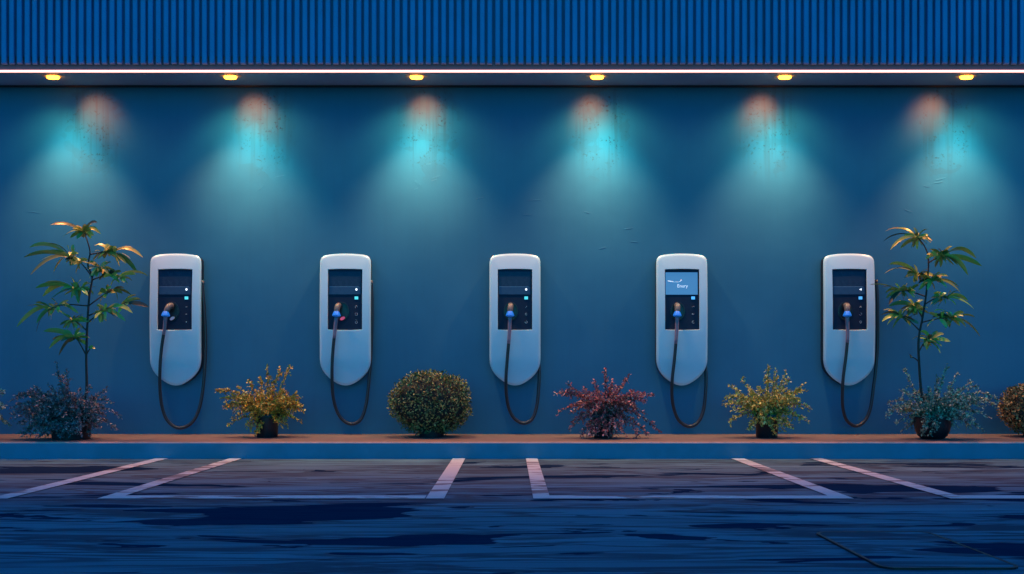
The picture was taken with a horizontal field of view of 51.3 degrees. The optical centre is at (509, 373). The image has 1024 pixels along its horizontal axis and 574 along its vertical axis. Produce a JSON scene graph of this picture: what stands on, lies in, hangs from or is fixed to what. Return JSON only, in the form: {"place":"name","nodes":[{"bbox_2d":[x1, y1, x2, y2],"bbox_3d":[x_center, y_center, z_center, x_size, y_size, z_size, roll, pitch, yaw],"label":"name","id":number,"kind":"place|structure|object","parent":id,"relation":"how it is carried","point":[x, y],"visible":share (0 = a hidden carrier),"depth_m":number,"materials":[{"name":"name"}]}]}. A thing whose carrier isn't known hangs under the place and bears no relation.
{"place":"outdoors","nodes":[
{"label":"outdoors","id":0,"kind":"place"},
{"bbox_2d":[0,459,1023,573],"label":"ground","id":1,"kind":"structure","parent":0,"point":[488,516],"depth_m":4.23,"materials":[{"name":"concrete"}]},
{"bbox_2d":[0,458,166,497],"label":"parking marking","id":2,"kind":"object","parent":1,"relation":"on","point":[26,491],"visible":1,"depth_m":5.66,"materials":[{"name":"paint"}]},
{"bbox_2d":[100,458,464,497],"bbox_3d":[-1.079,0.564,5.941,1.563,0.001,2.271,0,0,0],"label":"parking marking","id":3,"kind":"object","parent":1,"relation":"on","point":[441,487],"visible":1,"depth_m":5.00,"materials":[{"name":"paint"}]},
{"bbox_2d":[0,88,1023,433],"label":"wall","id":4,"kind":"structure","parent":1,"relation":"on","point":[430,202],"depth_m":8.00,"materials":[{"name":"blue paint"}]},
{"bbox_2d":[150,253,206,429],"bbox_3d":[-2.461,-0.236,7.901,0.416,1.307,0.197,0,0,0],"label":"wall charger","id":5,"kind":"object","parent":4,"relation":"attached to","point":[178,338],"depth_m":7.90,"materials":[{"name":"white plastic"}]},
{"bbox_2d":[320,253,373,425],"bbox_3d":[-1.212,-0.251,7.901,0.395,1.278,0.197,0,0,0],"label":"wall charger","id":6,"kind":"object","parent":4,"relation":"attached to","point":[346,315],"depth_m":7.90,"materials":[{"name":"white plastic"}]},
{"bbox_2d":[0,0,1023,87],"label":"canopy","id":7,"kind":"object","parent":4,"relation":"attached to","point":[511,34],"visible":1,"depth_m":7.64,"materials":[{"name":"blue metal"}]},
{"bbox_2d":[41,74,64,79],"bbox_3d":[-3.310,-2.143,7.730,0.168,0.021,0.104,0,0,0],"label":"downlight","id":8,"kind":"object","parent":7,"relation":"attached to","point":[53,76],"visible":1,"depth_m":7.71,"materials":[{"name":"yellow glass"}]},
{"bbox_2d":[219,74,241,79],"bbox_3d":[-2.026,-2.143,7.730,0.168,0.021,0.104,0,0,0],"label":"downlight","id":9,"kind":"object","parent":7,"relation":"attached to","point":[230,76],"visible":1,"depth_m":7.71,"materials":[{"name":"yellow glass"}]},
{"bbox_2d":[405,74,427,79],"bbox_3d":[-0.678,-2.143,7.730,0.168,0.021,0.104,0,0,0],"label":"downlight","id":10,"kind":"object","parent":7,"relation":"attached to","point":[416,76],"visible":1,"depth_m":7.71,"materials":[{"name":"yellow glass"}]},
{"bbox_2d":[0,70,1023,72],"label":"light strip","id":11,"kind":"object","parent":7,"relation":"attached to","point":[511,71],"visible":1,"depth_m":7.65,"materials":[{"name":"white plastic"}]},
{"bbox_2d":[586,74,608,79],"bbox_3d":[0.632,-2.143,7.730,0.168,0.021,0.104,0,0,0],"label":"downlight","id":12,"kind":"object","parent":7,"relation":"attached to","point":[596,76],"visible":1,"depth_m":7.71,"materials":[{"name":"yellow glass"}]},
{"bbox_2d":[773,74,795,79],"bbox_3d":[1.991,-2.143,7.730,0.168,0.021,0.104,0,0,0],"label":"downlight","id":13,"kind":"object","parent":7,"relation":"attached to","point":[784,76],"visible":1,"depth_m":7.71,"materials":[{"name":"yellow glass"}]},
{"bbox_2d":[954,74,977,79],"bbox_3d":[3.307,-2.143,7.730,0.168,0.021,0.104,0,0,0],"label":"downlight","id":14,"kind":"object","parent":7,"relation":"attached to","point":[966,76],"visible":1,"depth_m":7.71,"materials":[{"name":"yellow glass"}]},
{"bbox_2d":[489,253,540,424],"bbox_3d":[0.039,-0.254,7.901,0.382,1.272,0.197,0,0,0],"label":"wall charger","id":15,"kind":"object","parent":4,"relation":"attached to","point":[514,319],"depth_m":7.90,"materials":[{"name":"white plastic"}]},
{"bbox_2d":[655,253,707,427],"bbox_3d":[1.278,-0.242,7.901,0.387,1.296,0.197,0,0,0],"label":"wall charger","id":16,"kind":"object","parent":4,"relation":"attached to","point":[681,318],"depth_m":7.90,"materials":[{"name":"white plastic"}]},
{"bbox_2d":[821,253,878,427],"bbox_3d":[2.537,-0.244,7.901,0.424,1.292,0.197,0,0,0],"label":"wall charger","id":17,"kind":"object","parent":4,"relation":"attached to","point":[849,354],"depth_m":7.90,"materials":[{"name":"white plastic"}]},
{"bbox_2d":[0,434,1023,458],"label":"kerb","id":18,"kind":"structure","parent":1,"relation":"on","point":[540,446],"depth_m":7.08,"materials":[{"name":"blue paint"}]},
{"bbox_2d":[0,388,11,426],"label":"potted shrub","id":19,"kind":"object","parent":18,"relation":"on","point":[2,408],"visible":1,"depth_m":7.38,"materials":[{"name":"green plant"}]},
{"bbox_2d":[8,361,122,439],"bbox_3d":[-3.086,0.188,7.380,0.680,0.544,0.579,0,0,-34],"label":"potted shrub","id":20,"kind":"object","parent":18,"relation":"on","point":[72,417],"visible":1,"depth_m":7.29,"materials":[{"name":"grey plant"}]},
{"bbox_2d":[17,220,148,401],"bbox_3d":[-2.981,-0.358,7.395,0.969,1.381,0.278,0,0,0],"label":"sapling","id":21,"kind":"object","parent":20,"relation":"in","point":[83,231],"visible":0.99,"depth_m":7.38,"materials":[{"name":"green plant"}]},
{"bbox_2d":[215,363,305,437],"bbox_3d":[-1.763,0.193,7.579,0.577,0.526,0.435,0,0,-31],"label":"potted shrub","id":22,"kind":"object","parent":18,"relation":"on","point":[269,414],"visible":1,"depth_m":7.55,"materials":[{"name":"yellow plant"}]},
{"bbox_2d":[387,368,472,437],"bbox_3d":[-0.573,0.210,7.638,0.622,0.493,0.537,0,0,0],"label":"clipped bush","id":23,"kind":"object","parent":18,"relation":"on","point":[426,404],"visible":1,"depth_m":7.48,"materials":[{"name":"green plant"}]},
{"bbox_2d":[554,367,661,438],"bbox_3d":[0.659,0.211,7.511,0.722,0.504,0.447,0,0,-15],"label":"potted shrub","id":24,"kind":"object","parent":18,"relation":"on","point":[603,412],"visible":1,"depth_m":7.44,"materials":[{"name":"red plant"}]},
{"bbox_2d":[722,364,812,437],"bbox_3d":[1.802,0.194,7.550,0.640,0.523,0.415,0,0,0],"label":"potted shrub","id":25,"kind":"object","parent":18,"relation":"on","point":[766,408],"visible":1,"depth_m":7.50,"materials":[{"name":"plant"}]},
{"bbox_2d":[885,363,999,439],"bbox_3d":[2.999,0.194,7.378,0.784,0.524,0.518,0,0,16],"label":"potted shrub","id":26,"kind":"object","parent":18,"relation":"on","point":[934,420],"visible":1,"depth_m":7.34,"materials":[{"name":"green plant"}]},
{"bbox_2d":[870,227,981,414],"bbox_3d":[2.884,-0.350,7.397,0.733,1.367,0.286,0,0,10],"label":"sapling","id":27,"kind":"object","parent":26,"relation":"in","point":[912,306],"visible":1,"depth_m":7.40,"materials":[{"name":"green plant"}]},
{"bbox_2d":[996,383,1023,435],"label":"clipped bush","id":28,"kind":"object","parent":18,"relation":"on","point":[1011,406],"visible":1,"depth_m":7.60,"materials":[{"name":"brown plant"}]},
{"bbox_2d":[526,458,851,497],"bbox_3d":[0.828,0.564,5.941,1.445,0.001,2.271,0,0,0],"label":"parking marking","id":29,"kind":"object","parent":1,"relation":"on","point":[538,485],"visible":1,"depth_m":5.04,"materials":[{"name":"paint"}]},
{"bbox_2d":[810,458,1023,497],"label":"parking marking","id":30,"kind":"object","parent":1,"relation":"on","point":[921,487],"visible":1,"depth_m":5.36,"materials":[{"name":"paint"}]},
{"bbox_2d":[816,531,1017,569],"bbox_3d":[1.281,0.565,3.433,0.410,0.006,0.708,0,0,0],"label":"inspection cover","id":31,"kind":"object","parent":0,"point":[903,550],"visible":1,"depth_m":3.37,"materials":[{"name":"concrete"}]}
]}

